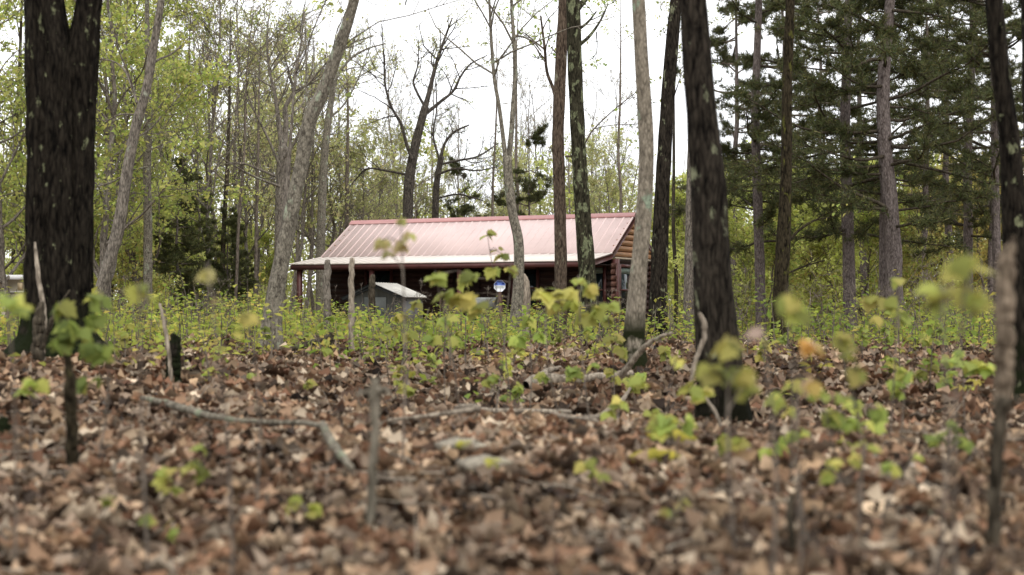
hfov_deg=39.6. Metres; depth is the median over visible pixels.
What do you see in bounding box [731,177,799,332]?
understory tree
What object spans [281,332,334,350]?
fallen log
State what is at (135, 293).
sapling
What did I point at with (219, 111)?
woodland tree
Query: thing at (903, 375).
sapling
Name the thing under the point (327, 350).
sapling
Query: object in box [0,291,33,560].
sapling
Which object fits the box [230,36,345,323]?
woodland tree
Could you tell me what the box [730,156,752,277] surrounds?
understory tree
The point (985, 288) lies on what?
shrub
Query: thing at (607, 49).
sky
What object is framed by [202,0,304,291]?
woodland tree
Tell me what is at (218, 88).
woodland tree
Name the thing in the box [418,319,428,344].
sapling
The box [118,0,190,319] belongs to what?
slender tree
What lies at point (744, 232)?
understory tree
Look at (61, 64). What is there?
oak tree
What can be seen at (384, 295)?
shed
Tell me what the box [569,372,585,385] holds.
sapling
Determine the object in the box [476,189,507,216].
woodland tree
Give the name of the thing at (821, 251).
understory tree
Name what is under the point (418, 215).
distant woods
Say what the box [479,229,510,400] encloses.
sapling
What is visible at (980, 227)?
understory tree
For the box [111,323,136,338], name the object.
sapling
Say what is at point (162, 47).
woodland tree
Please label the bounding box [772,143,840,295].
understory tree
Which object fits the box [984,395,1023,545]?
dead stem
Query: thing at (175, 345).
stump
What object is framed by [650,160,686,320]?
understory tree
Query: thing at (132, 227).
woodland tree
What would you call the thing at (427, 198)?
woodland tree
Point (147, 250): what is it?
slender tree
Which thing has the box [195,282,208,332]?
shrub
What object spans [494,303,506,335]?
shrub
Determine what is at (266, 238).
understory tree
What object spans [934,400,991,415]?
fallen log
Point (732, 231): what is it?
understory tree
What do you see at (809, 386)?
sapling
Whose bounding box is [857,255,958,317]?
understory tree
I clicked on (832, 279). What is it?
understory tree
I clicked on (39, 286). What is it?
leaning branch
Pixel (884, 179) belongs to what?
pine tree
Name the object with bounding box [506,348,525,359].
sapling
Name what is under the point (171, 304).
shrub
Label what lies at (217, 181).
woodland tree
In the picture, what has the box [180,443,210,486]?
sapling
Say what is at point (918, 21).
pine tree
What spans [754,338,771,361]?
sapling
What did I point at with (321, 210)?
slender tree
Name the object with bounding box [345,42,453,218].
woodland tree
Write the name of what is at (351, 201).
woodland tree
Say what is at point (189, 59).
slender tree
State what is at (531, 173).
woodland tree
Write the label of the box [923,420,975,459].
sapling
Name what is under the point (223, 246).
slender tree
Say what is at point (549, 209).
woodland tree
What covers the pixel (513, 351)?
sapling
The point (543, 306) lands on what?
shrub
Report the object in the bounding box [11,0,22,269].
slender tree
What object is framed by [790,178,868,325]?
understory tree
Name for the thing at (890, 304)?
sapling
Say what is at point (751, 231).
understory tree
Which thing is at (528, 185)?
pine tree
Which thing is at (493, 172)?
slender tree
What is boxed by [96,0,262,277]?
woodland tree
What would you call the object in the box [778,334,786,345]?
sapling
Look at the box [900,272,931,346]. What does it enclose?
shrub
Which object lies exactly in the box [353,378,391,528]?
stem
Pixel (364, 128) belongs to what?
woodland tree
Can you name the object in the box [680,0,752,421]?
oak tree
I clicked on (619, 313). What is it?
shrub
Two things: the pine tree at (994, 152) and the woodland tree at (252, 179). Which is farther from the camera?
the woodland tree at (252, 179)
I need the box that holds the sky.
[0,0,1023,301]
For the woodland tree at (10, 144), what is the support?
on the ground
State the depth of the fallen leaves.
6.49 m
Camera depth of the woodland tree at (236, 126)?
52.26 m
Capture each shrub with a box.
[110,275,130,318]
[163,274,186,332]
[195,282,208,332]
[202,279,226,328]
[222,274,239,333]
[290,289,314,333]
[307,285,331,322]
[322,286,345,336]
[355,285,372,333]
[384,292,402,327]
[410,280,429,331]
[438,288,448,335]
[485,286,498,326]
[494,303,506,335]
[536,282,564,342]
[538,306,557,331]
[557,285,589,340]
[604,288,626,336]
[605,289,622,334]
[659,283,677,338]
[663,259,693,340]
[733,266,752,341]
[735,301,743,332]
[799,249,833,339]
[810,270,838,339]
[837,268,868,341]
[847,248,893,336]
[892,259,936,333]
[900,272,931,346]
[910,252,954,324]
[936,256,952,334]
[965,262,997,327]
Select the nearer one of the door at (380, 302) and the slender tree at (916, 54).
the door at (380, 302)
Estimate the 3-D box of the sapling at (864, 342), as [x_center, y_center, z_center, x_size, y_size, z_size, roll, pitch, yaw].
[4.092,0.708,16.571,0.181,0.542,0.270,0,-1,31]
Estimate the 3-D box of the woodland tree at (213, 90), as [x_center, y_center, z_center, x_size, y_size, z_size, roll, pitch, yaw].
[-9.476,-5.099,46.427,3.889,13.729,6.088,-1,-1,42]
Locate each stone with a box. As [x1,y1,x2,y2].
[434,436,486,450]
[456,454,512,471]
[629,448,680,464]
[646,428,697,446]
[886,463,926,476]
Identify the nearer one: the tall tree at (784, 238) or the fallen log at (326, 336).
the fallen log at (326, 336)
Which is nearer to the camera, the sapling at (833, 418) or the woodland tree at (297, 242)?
the sapling at (833, 418)
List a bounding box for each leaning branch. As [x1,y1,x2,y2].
[34,242,46,351]
[158,303,172,381]
[612,332,672,385]
[690,312,707,380]
[705,397,722,428]
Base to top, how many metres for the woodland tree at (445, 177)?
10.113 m
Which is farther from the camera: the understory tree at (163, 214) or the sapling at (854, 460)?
the understory tree at (163, 214)
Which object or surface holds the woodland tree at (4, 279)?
on the ground
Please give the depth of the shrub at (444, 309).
24.16 m
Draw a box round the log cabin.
[290,212,650,329]
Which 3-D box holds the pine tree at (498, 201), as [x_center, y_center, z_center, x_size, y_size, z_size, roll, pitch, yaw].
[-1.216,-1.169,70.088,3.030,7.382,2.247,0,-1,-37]
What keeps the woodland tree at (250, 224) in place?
on the ground
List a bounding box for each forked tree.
[189,0,344,319]
[334,1,501,218]
[397,63,503,217]
[414,0,613,331]
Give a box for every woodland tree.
[0,0,26,243]
[0,0,26,268]
[0,0,180,263]
[0,0,243,313]
[0,2,132,312]
[4,3,189,251]
[11,0,205,321]
[22,0,222,305]
[67,0,245,335]
[94,34,262,300]
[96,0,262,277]
[97,4,207,312]
[133,0,315,317]
[152,0,253,296]
[154,0,317,317]
[165,33,253,197]
[178,0,316,308]
[184,12,319,309]
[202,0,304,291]
[204,56,329,303]
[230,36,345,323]
[231,13,388,319]
[244,35,402,246]
[247,1,381,314]
[256,5,355,316]
[310,32,400,237]
[314,117,402,250]
[314,142,389,247]
[331,134,413,219]
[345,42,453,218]
[353,74,458,219]
[353,106,435,219]
[376,47,497,216]
[413,172,473,217]
[415,136,466,218]
[416,62,502,217]
[459,198,488,216]
[471,57,586,214]
[475,140,552,215]
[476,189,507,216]
[485,140,536,215]
[498,50,566,214]
[522,176,567,214]
[540,60,633,210]
[564,64,654,239]
[564,129,618,213]
[571,172,616,213]
[572,124,636,213]
[587,129,653,212]
[597,159,653,246]
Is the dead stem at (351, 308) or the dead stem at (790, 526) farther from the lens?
the dead stem at (351, 308)
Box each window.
[364,269,392,285]
[511,267,539,309]
[595,266,606,314]
[620,264,630,314]
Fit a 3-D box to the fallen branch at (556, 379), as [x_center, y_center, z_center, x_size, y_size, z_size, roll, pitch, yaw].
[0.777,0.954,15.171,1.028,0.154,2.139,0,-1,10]
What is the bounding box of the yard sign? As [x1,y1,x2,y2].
[494,280,504,333]
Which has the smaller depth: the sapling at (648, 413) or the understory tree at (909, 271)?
the sapling at (648, 413)
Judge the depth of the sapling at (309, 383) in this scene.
12.68 m
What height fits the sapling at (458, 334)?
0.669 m
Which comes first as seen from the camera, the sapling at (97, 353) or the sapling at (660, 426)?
the sapling at (660, 426)
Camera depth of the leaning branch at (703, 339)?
9.99 m
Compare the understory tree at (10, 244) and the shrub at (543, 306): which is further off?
the understory tree at (10, 244)
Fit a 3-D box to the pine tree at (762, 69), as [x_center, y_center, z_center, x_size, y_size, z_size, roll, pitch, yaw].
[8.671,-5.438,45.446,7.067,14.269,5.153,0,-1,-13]
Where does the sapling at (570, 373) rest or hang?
on the ground
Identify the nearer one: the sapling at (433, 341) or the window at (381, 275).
the sapling at (433, 341)
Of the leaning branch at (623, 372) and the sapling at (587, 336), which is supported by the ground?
the sapling at (587, 336)
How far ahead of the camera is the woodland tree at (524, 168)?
70.02 m
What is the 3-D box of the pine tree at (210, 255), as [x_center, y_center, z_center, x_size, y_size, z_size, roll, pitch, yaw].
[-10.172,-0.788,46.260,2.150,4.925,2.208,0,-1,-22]
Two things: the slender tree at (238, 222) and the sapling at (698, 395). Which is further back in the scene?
the slender tree at (238, 222)
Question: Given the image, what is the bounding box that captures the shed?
[341,282,426,331]
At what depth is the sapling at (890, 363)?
14.56 m
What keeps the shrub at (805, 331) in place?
on the ground
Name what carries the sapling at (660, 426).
on the ground
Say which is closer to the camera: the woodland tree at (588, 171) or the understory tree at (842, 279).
the understory tree at (842, 279)
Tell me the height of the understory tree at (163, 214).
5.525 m
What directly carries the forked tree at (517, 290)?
on the ground
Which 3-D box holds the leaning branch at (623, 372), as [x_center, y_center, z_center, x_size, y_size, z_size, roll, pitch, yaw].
[1.207,0.672,13.290,0.663,0.528,0.093,-1,-1,42]
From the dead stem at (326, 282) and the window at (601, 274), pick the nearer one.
the dead stem at (326, 282)
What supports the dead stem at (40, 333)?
on the fallen leaves
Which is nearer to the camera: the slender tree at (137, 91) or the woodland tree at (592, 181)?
the slender tree at (137, 91)
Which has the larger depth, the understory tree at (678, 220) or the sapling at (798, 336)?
the understory tree at (678, 220)
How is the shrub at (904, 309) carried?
on the ground
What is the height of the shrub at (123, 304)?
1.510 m
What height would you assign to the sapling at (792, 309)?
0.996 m
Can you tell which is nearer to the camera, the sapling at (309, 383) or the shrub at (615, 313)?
the sapling at (309, 383)
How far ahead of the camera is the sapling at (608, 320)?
12.99 m
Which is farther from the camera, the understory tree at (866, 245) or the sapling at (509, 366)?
the understory tree at (866, 245)
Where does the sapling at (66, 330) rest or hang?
on the ground
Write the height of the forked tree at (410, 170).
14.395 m
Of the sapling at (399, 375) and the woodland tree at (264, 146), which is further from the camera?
the woodland tree at (264, 146)
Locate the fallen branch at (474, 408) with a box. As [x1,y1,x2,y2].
[387,387,631,422]
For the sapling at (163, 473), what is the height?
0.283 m
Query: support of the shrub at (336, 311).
on the ground
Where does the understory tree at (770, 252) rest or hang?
on the ground
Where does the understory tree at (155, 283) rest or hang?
on the ground
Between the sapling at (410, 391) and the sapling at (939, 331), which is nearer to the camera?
the sapling at (410, 391)
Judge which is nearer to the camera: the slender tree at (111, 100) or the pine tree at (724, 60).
the pine tree at (724, 60)
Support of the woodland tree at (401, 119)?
on the ground
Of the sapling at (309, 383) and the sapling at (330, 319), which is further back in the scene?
the sapling at (330, 319)
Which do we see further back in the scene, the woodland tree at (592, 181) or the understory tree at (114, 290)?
the woodland tree at (592, 181)
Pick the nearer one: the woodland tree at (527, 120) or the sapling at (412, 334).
the sapling at (412, 334)
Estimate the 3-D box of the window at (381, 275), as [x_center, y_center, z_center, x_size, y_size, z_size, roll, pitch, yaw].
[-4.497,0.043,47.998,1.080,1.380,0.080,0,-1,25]
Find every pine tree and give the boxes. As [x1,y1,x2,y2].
[141,155,219,323]
[162,186,217,324]
[166,191,234,318]
[201,205,260,316]
[225,224,253,308]
[439,154,495,217]
[485,191,506,208]
[496,121,552,215]
[653,0,828,317]
[670,0,866,212]
[714,0,1016,334]
[715,0,839,334]
[716,0,898,332]
[725,0,983,333]
[779,0,978,325]
[840,13,903,328]
[852,0,1023,333]
[858,1,1021,319]
[865,0,1023,318]
[873,5,1000,331]
[915,1,1023,319]
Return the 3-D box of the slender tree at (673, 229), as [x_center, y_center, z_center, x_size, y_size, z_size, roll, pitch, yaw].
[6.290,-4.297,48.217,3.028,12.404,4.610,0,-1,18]
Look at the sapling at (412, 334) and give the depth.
13.00 m
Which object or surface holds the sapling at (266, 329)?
on the ground
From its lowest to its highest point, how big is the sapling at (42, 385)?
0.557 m
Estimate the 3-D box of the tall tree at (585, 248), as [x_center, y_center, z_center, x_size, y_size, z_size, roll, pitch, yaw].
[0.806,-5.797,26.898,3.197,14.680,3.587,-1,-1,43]
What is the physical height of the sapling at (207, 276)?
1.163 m
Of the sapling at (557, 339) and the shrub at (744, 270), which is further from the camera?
the shrub at (744, 270)
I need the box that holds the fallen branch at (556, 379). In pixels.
[522,366,633,389]
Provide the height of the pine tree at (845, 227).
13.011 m
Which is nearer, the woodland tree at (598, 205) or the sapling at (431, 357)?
the sapling at (431, 357)
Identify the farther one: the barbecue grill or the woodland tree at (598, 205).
the woodland tree at (598, 205)
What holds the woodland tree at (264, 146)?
on the ground
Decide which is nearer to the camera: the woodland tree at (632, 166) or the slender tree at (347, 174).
the slender tree at (347, 174)
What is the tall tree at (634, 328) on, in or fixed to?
on the ground
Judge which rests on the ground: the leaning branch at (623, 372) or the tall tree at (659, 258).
the tall tree at (659, 258)
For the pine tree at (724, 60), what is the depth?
43.06 m
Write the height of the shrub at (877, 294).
2.219 m
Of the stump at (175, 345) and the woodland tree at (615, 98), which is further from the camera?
the woodland tree at (615, 98)
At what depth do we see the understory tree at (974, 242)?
71.31 m
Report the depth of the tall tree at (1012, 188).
11.92 m
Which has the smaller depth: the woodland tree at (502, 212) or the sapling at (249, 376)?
the sapling at (249, 376)
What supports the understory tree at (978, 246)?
on the ground
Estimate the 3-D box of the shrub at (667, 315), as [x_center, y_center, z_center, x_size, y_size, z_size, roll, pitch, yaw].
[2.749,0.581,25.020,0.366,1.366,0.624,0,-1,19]
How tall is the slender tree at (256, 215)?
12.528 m
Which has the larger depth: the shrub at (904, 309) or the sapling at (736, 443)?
the shrub at (904, 309)
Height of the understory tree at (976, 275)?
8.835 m
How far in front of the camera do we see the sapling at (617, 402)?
9.00 m
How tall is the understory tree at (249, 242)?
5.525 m
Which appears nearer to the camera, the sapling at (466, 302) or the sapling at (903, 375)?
the sapling at (903, 375)
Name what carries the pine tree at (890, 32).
on the ground
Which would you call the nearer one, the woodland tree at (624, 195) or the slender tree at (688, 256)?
the slender tree at (688, 256)
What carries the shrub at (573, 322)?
on the ground
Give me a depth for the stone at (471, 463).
6.66 m
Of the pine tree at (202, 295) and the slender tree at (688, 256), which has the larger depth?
the pine tree at (202, 295)
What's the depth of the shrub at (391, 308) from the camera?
22.92 m
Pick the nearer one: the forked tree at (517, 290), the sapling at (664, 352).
the sapling at (664, 352)
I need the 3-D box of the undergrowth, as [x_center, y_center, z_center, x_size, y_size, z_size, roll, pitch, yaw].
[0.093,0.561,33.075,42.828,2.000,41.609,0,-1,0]
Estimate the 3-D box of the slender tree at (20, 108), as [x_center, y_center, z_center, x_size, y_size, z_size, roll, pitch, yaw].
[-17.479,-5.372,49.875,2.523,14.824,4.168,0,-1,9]
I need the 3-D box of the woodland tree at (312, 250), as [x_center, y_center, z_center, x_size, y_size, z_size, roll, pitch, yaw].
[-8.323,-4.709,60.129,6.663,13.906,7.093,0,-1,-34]
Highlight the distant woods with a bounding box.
[0,71,987,326]
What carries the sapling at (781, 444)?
on the ground
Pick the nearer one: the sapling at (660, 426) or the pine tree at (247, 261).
the sapling at (660, 426)
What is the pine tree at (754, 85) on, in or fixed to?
on the ground
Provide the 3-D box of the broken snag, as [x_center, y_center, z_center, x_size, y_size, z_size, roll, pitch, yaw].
[1.801,0.132,5.200,0.089,0.650,0.083,0,-1,0]
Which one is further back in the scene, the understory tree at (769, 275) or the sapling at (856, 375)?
the understory tree at (769, 275)
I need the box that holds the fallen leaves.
[0,332,1023,574]
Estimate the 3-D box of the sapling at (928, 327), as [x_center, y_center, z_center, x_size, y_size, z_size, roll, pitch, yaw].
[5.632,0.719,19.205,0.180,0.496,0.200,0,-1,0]
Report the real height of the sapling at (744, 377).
0.857 m
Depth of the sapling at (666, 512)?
5.37 m
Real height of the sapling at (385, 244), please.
1.337 m
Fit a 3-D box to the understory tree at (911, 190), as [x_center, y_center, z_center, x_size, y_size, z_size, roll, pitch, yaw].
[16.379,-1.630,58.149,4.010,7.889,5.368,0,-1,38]
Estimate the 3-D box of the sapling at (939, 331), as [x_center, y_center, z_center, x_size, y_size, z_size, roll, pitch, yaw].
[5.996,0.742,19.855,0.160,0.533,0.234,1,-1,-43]
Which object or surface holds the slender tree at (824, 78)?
on the ground
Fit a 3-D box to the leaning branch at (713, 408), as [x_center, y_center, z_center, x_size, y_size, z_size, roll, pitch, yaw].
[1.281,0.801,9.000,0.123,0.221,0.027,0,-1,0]
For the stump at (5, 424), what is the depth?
8.17 m
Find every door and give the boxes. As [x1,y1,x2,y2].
[364,297,385,330]
[453,268,479,325]
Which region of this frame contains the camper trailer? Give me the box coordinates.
[0,275,23,319]
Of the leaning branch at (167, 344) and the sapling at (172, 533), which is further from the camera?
the leaning branch at (167, 344)
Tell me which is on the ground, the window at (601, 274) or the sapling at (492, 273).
the sapling at (492, 273)
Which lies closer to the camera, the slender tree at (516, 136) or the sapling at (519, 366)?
the sapling at (519, 366)
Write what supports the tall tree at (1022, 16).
on the ground
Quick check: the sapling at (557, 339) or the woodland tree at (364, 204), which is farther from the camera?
the woodland tree at (364, 204)
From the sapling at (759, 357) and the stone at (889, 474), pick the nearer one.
the stone at (889, 474)
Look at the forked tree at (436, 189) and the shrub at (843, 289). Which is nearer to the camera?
the shrub at (843, 289)
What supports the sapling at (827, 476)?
on the ground
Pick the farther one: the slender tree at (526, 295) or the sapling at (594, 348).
the slender tree at (526, 295)
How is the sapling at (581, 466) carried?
on the ground
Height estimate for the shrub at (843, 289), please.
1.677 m
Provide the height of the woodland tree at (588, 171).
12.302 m
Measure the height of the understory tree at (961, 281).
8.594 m
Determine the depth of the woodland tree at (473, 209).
79.90 m
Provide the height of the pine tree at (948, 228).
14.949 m
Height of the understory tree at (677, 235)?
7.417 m
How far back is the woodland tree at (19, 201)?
43.51 m
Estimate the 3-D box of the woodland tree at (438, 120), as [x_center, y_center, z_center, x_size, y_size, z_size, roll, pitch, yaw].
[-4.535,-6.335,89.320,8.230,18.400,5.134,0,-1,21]
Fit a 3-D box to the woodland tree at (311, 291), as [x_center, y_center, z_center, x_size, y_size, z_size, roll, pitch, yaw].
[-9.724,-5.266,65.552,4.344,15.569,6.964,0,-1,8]
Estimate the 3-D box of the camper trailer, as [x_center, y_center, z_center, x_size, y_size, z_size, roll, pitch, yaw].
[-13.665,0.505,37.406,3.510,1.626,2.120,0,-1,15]
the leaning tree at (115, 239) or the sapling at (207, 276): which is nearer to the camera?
the sapling at (207, 276)
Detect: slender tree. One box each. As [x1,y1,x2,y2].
[4,3,23,256]
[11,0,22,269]
[102,0,206,322]
[103,2,172,314]
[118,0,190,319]
[139,0,240,219]
[152,0,294,300]
[183,0,215,169]
[185,0,248,321]
[198,0,345,306]
[205,0,275,313]
[257,0,458,341]
[290,16,394,319]
[312,21,403,229]
[451,0,537,215]
[461,0,550,211]
[522,274,530,335]
[594,0,669,212]
[649,0,742,328]
[681,150,693,335]
[797,3,908,321]
[868,0,936,272]
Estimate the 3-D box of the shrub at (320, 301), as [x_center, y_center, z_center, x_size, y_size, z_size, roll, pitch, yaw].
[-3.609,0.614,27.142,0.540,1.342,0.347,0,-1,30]
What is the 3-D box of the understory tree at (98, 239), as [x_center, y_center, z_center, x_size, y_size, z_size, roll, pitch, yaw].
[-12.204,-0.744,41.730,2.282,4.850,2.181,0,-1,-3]
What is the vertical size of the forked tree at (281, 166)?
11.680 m
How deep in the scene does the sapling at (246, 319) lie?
6.00 m
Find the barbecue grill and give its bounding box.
[472,297,498,326]
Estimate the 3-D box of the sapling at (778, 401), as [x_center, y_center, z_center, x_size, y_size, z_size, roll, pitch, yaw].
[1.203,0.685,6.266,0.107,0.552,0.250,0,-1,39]
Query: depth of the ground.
19.54 m
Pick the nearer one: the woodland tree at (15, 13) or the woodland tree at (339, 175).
the woodland tree at (15, 13)
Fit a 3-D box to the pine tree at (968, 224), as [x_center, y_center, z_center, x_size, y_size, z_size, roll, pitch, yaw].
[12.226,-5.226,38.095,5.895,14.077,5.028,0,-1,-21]
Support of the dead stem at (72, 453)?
on the fallen leaves
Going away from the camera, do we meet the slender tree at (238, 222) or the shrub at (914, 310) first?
the shrub at (914, 310)
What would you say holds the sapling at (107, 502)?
on the ground
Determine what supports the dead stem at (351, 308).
on the ground
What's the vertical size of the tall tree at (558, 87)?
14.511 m
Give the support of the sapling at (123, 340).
on the ground
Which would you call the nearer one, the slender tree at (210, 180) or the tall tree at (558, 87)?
the tall tree at (558, 87)
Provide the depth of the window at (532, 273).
45.54 m
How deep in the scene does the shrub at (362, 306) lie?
25.14 m
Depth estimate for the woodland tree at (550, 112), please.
91.61 m
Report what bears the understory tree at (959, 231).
on the ground
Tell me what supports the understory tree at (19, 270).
on the ground
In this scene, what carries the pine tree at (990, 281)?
on the ground
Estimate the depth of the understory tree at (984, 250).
61.35 m
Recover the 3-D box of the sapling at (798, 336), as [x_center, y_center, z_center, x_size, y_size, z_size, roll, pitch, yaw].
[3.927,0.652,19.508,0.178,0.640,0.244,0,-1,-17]
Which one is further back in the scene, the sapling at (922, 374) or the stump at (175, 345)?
the sapling at (922, 374)
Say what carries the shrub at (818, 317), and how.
on the ground
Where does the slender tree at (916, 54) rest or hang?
on the ground
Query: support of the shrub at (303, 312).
on the ground
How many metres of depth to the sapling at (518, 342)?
11.98 m
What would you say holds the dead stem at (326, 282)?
on the ground
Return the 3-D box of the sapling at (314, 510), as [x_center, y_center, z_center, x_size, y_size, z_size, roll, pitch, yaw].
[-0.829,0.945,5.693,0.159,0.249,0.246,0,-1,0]
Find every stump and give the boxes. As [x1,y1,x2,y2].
[0,416,12,435]
[164,333,181,382]
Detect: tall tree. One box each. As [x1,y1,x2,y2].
[505,0,660,335]
[566,0,615,337]
[619,0,653,368]
[646,0,683,336]
[768,0,847,342]
[878,0,1023,396]
[1021,0,1023,136]
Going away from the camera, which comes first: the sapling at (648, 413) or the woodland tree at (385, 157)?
the sapling at (648, 413)
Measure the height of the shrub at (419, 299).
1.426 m
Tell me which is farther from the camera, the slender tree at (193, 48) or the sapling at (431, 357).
the slender tree at (193, 48)
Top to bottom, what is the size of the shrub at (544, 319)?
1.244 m
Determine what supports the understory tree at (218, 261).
on the ground
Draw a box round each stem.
[30,289,70,360]
[63,355,79,465]
[323,259,331,333]
[348,257,354,355]
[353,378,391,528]
[368,274,375,333]
[772,457,805,548]
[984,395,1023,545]
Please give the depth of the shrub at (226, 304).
26.91 m
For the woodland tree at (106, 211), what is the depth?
33.73 m
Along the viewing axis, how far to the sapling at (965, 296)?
3.79 m
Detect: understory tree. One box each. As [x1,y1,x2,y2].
[2,196,25,274]
[5,194,24,274]
[94,187,141,295]
[94,208,184,317]
[94,277,127,306]
[118,164,206,324]
[138,174,221,318]
[195,237,230,306]
[215,209,265,306]
[249,223,291,299]
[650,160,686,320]
[650,178,685,293]
[668,169,686,310]
[672,195,749,303]
[725,140,773,308]
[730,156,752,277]
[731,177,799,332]
[737,203,806,329]
[737,217,755,318]
[738,207,811,311]
[740,159,779,321]
[747,176,811,305]
[767,200,842,330]
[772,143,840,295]
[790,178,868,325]
[791,163,865,305]
[810,242,875,324]
[827,140,904,322]
[832,169,911,326]
[857,161,975,312]
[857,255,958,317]
[873,206,962,329]
[897,145,987,302]
[897,154,985,314]
[919,140,1001,287]
[919,150,1001,314]
[928,152,1001,315]
[941,125,1023,319]
[975,157,1023,290]
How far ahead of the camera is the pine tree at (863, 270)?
46.11 m
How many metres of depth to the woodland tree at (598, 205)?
72.07 m
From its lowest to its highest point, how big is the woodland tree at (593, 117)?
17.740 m
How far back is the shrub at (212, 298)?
23.85 m
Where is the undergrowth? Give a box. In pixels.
[0,263,995,402]
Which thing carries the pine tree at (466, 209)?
on the ground
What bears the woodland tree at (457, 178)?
on the ground
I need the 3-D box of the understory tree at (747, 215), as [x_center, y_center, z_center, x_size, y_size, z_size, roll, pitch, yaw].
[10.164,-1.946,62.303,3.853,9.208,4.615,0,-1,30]
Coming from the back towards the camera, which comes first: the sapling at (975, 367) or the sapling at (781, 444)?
the sapling at (975, 367)
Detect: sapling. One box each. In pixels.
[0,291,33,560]
[11,377,49,462]
[47,299,92,367]
[76,289,119,459]
[98,495,177,528]
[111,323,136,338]
[112,331,129,356]
[122,280,160,573]
[137,514,178,542]
[150,466,184,505]
[153,319,168,344]
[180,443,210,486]
[195,262,233,574]
[233,309,260,517]
[247,373,255,379]
[260,326,270,353]
[282,495,322,518]
[303,378,317,389]
[318,316,334,334]
[322,340,333,368]
[373,215,416,464]
[381,299,422,384]
[392,364,406,380]
[393,379,415,398]
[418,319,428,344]
[421,313,462,403]
[424,270,488,420]
[426,353,442,379]
[447,322,462,365]
[457,264,518,412]
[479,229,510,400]
[481,373,502,407]
[499,362,523,370]
[499,381,524,402]
[501,356,514,380]
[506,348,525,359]
[508,314,547,408]
[509,346,516,359]
[531,287,582,419]
[533,362,600,414]
[549,330,563,344]
[556,342,576,353]
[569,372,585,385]
[571,275,619,416]
[574,458,610,488]
[582,327,593,348]
[585,343,603,353]
[600,395,628,422]
[602,315,627,395]
[604,367,621,396]
[621,372,646,393]
[628,355,714,446]
[642,409,659,427]
[645,412,697,461]
[657,345,670,376]
[658,498,690,522]
[695,333,763,550]
[712,433,750,457]
[743,326,777,574]
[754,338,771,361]
[757,427,809,467]
[763,380,803,480]
[775,286,812,574]
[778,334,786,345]
[792,323,803,340]
[795,339,823,543]
[807,388,887,483]
[819,454,922,522]
[825,440,882,502]
[831,332,867,535]
[836,399,886,444]
[854,326,869,358]
[859,274,913,435]
[880,310,894,353]
[884,357,898,371]
[885,366,913,433]
[913,282,955,574]
[913,357,939,383]
[918,333,929,349]
[922,324,933,346]
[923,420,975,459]
[934,322,947,345]
[934,371,955,390]
[939,254,999,574]
[939,349,994,426]
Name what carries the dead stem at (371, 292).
on the ground
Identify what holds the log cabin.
on the ground
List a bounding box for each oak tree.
[2,0,120,360]
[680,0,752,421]
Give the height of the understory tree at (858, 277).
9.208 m
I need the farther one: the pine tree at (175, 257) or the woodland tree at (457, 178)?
the woodland tree at (457, 178)
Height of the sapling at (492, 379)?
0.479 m
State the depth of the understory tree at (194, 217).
48.44 m
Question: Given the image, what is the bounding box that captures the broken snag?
[992,235,1016,412]
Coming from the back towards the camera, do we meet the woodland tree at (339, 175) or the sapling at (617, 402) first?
the woodland tree at (339, 175)
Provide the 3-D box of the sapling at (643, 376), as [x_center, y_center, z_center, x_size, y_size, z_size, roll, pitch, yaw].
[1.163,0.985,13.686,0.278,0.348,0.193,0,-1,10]
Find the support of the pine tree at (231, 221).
on the ground
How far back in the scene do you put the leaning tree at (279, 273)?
19.92 m
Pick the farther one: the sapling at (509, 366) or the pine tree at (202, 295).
the pine tree at (202, 295)
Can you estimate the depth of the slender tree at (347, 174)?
59.94 m
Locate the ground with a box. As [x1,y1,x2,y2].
[11,307,958,512]
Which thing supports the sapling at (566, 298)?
on the ground
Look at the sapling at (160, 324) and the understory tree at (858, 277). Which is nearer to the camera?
the sapling at (160, 324)
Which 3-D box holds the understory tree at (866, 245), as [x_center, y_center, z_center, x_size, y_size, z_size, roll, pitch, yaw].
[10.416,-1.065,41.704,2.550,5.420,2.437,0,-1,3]
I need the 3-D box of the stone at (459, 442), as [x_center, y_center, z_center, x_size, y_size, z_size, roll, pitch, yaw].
[-0.273,0.821,7.324,0.225,0.112,0.213,0,-1,37]
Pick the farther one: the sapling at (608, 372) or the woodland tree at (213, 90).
the woodland tree at (213, 90)
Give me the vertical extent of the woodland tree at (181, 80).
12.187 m
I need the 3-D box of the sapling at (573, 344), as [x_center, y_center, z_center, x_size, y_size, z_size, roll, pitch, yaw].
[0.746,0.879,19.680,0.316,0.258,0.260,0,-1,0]
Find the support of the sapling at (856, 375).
on the ground
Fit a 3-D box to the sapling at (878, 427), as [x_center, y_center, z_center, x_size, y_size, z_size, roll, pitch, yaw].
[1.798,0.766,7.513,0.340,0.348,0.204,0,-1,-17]
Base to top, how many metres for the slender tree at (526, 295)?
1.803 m
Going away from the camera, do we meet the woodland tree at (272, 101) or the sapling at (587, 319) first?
the sapling at (587, 319)
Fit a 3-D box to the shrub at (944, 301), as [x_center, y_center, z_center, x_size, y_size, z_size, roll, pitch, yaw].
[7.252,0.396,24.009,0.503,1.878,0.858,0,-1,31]
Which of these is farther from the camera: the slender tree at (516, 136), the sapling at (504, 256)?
the slender tree at (516, 136)
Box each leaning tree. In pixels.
[95,0,194,334]
[259,0,423,349]
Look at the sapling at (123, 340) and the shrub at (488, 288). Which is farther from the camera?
the shrub at (488, 288)
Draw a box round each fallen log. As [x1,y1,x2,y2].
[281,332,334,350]
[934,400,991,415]
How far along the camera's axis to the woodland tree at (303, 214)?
58.08 m
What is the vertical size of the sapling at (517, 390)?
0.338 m

